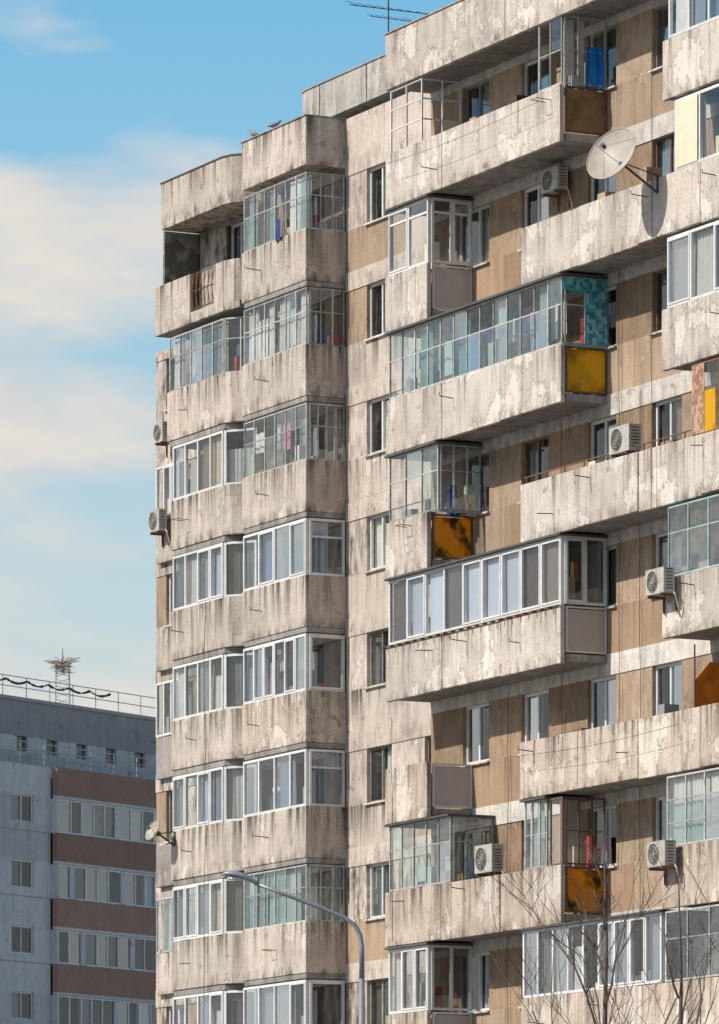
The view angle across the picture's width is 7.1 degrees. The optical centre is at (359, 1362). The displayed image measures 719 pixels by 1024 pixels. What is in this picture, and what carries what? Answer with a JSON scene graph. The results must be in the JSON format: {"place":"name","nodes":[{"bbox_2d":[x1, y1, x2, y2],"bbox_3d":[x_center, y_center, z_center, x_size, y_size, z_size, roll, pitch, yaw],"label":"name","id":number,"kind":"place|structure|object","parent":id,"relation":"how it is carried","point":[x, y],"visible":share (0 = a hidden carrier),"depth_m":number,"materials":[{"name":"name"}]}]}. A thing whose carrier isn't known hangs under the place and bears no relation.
{"place":"outdoors","nodes":[
{"label":"outdoors","id":0,"kind":"place"},
{"bbox_2d":[0,0,457,716],"label":"sky","id":1,"kind":"structure","parent":0,"point":[103,103],"materials":[{"name":"blue"}]},
{"label":"ground","id":2,"kind":"structure","parent":0,"visible":0},
{"bbox_2d":[0,674,155,1023],"bbox_3d":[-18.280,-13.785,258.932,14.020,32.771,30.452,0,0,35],"label":"neighbouring apartment block","id":3,"kind":"structure","parent":2,"relation":"on","point":[77,871],"depth_m":256.11,"materials":[{"name":"grey concrete"}]},
{"bbox_2d":[44,649,79,703],"bbox_3d":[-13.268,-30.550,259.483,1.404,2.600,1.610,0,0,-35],"label":"wire roof antenna","id":4,"kind":"object","parent":3,"relation":"on","point":[62,668],"visible":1,"depth_m":259.49,"materials":[{"name":"metal"}]},
{"bbox_2d":[12,793,155,1023],"bbox_3d":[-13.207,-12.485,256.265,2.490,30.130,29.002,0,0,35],"label":"windows","id":5,"kind":"structure","parent":3,"relation":"in","point":[101,815],"depth_m":256.68,"materials":[{"name":"grey glass"}]},
{"bbox_2d":[222,870,364,1023],"bbox_3d":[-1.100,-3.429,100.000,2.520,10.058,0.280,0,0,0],"label":"street lamp","id":6,"kind":"object","parent":2,"relation":"on","point":[236,875],"visible":1,"depth_m":99.97,"materials":[{"name":"grey metal"}]},
{"bbox_2d":[156,0,718,1023],"bbox_3d":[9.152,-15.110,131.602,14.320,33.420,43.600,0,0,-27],"label":"walls","id":7,"kind":"structure","parent":2,"relation":"on","point":[638,106],"depth_m":129.36,"materials":[{"name":"concrete"}]},
{"bbox_2d":[153,421,172,457],"bbox_3d":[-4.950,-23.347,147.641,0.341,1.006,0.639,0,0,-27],"label":"air conditioner","id":8,"kind":"object","parent":7,"relation":"attached to","point":[160,433],"visible":0.88,"depth_m":147.54,"materials":[{"name":"metal"}]},
{"bbox_2d":[155,0,718,1023],"bbox_3d":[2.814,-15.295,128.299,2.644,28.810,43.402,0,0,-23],"label":"balcony parapets","id":9,"kind":"object","parent":7,"relation":"attached to","point":[601,236],"visible":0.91,"depth_m":128.42,"materials":[{"name":"concrete"}]},
{"bbox_2d":[148,508,170,549],"bbox_3d":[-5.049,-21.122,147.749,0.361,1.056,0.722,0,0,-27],"label":"air conditioner","id":10,"kind":"object","parent":9,"relation":"attached to","point":[157,522],"visible":0.98,"depth_m":147.59,"materials":[{"name":"metal"}]},
{"bbox_2d":[145,820,175,845],"bbox_3d":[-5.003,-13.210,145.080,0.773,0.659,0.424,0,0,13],"label":"satellite dish","id":11,"kind":"object","parent":9,"relation":"attached to","point":[152,828],"visible":1,"depth_m":145.17,"materials":[{"name":"metal"}]},
{"bbox_2d":[160,0,718,1023],"bbox_3d":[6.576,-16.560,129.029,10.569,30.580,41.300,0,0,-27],"label":"metalwork","id":12,"kind":"object","parent":9,"relation":"attached to","point":[430,454],"visible":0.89,"depth_m":127.94,"materials":[{"name":"metal"}]},
{"bbox_2d":[247,129,258,135],"bbox_3d":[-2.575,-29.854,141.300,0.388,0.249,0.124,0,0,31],"label":"pigeon","id":13,"kind":"object","parent":12,"relation":"on","point":[253,133],"visible":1,"depth_m":141.26,"materials":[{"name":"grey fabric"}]},
{"bbox_2d":[267,120,281,127],"bbox_3d":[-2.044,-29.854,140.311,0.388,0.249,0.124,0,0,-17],"label":"pigeon","id":14,"kind":"object","parent":12,"relation":"on","point":[274,124],"visible":1,"depth_m":140.26,"materials":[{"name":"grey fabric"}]},
{"bbox_2d":[347,0,428,31],"bbox_3d":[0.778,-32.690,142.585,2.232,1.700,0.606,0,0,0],"label":"tv antenna","id":15,"kind":"object","parent":12,"relation":"on","point":[388,9],"visible":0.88,"depth_m":142.56,"materials":[{"name":"metal"}]},
{"bbox_2d":[163,88,718,1023],"bbox_3d":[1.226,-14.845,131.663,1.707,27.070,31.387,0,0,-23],"label":"infill panels","id":16,"kind":"object","parent":12,"relation":"attached to","point":[181,254],"visible":0.89,"depth_m":123.30,"materials":[{"name":"yellow metal"}]},
{"bbox_2d":[164,46,718,1023],"bbox_3d":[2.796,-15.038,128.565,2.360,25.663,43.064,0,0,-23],"label":"hanging laundry and clutter","id":17,"kind":"object","parent":9,"relation":"hanging from","point":[594,70],"visible":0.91,"depth_m":128.53,"materials":[{"name":"blue fabric"}]},
{"bbox_2d":[474,843,505,876],"bbox_3d":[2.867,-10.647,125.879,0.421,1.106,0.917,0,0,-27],"label":"air conditioner","id":18,"kind":"object","parent":9,"relation":"attached to","point":[487,859],"visible":0.99,"depth_m":125.66,"materials":[{"name":"metal"}]},
{"bbox_2d":[587,128,658,192],"bbox_3d":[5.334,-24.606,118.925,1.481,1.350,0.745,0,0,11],"label":"satellite dish","id":19,"kind":"object","parent":9,"relation":"attached to","point":[611,152],"visible":1,"depth_m":119.11,"materials":[{"name":"metal"}]},
{"bbox_2d":[609,423,641,457],"bbox_3d":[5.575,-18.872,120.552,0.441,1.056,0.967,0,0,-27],"label":"air conditioner","id":20,"kind":"object","parent":9,"relation":"attached to","point":[625,438],"visible":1,"depth_m":120.30,"materials":[{"name":"metal"}]},
{"bbox_2d":[645,566,680,617],"bbox_3d":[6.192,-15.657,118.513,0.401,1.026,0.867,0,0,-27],"label":"air conditioner","id":21,"kind":"object","parent":9,"relation":"attached to","point":[659,581],"visible":1,"depth_m":118.34,"materials":[{"name":"metal"}]},
{"bbox_2d":[647,840,681,890],"bbox_3d":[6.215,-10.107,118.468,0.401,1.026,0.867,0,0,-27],"label":"air conditioner","id":22,"kind":"object","parent":9,"relation":"attached to","point":[665,851],"visible":0.96,"depth_m":118.26,"materials":[{"name":"metal"}]},
{"bbox_2d":[156,0,718,1023],"bbox_3d":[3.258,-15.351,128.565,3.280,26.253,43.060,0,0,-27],"label":"window frames","id":23,"kind":"structure","parent":7,"relation":"attached to","point":[306,1002],"depth_m":129.34,"materials":[{"name":"white plastic"}]},
{"bbox_2d":[176,188,681,1023],"bbox_3d":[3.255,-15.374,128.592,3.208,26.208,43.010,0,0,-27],"label":"window panes","id":24,"kind":"object","parent":23,"relation":"in","point":[282,544],"visible":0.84,"depth_m":129.48,"materials":[{"name":"glass"}]},
{"bbox_2d":[169,0,718,1023],"bbox_3d":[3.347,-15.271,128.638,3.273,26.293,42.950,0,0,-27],"label":"curtains","id":25,"kind":"object","parent":23,"relation":"attached to","point":[327,782],"visible":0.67,"depth_m":129.72,"materials":[{"name":"white fabric"}]},
{"bbox_2d":[541,165,573,211],"bbox_3d":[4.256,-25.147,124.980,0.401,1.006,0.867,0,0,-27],"label":"air conditioner","id":26,"kind":"object","parent":7,"relation":"attached to","point":[554,179],"visible":0.98,"depth_m":124.80,"materials":[{"name":"metal"}]},
{"bbox_2d":[482,814,718,1023],"bbox_3d":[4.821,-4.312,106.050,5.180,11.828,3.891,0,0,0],"label":"bare tree","id":27,"kind":"object","parent":2,"relation":"on","point":[605,927],"visible":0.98,"depth_m":105.97,"materials":[{"name":"brown plant"}]},
{"bbox_2d":[597,871,718,1023],"bbox_3d":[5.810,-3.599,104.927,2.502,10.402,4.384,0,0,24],"label":"bare tree","id":28,"kind":"object","parent":2,"relation":"on","point":[681,1009],"visible":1,"depth_m":103.98,"materials":[{"name":"brown plant"}]}
]}

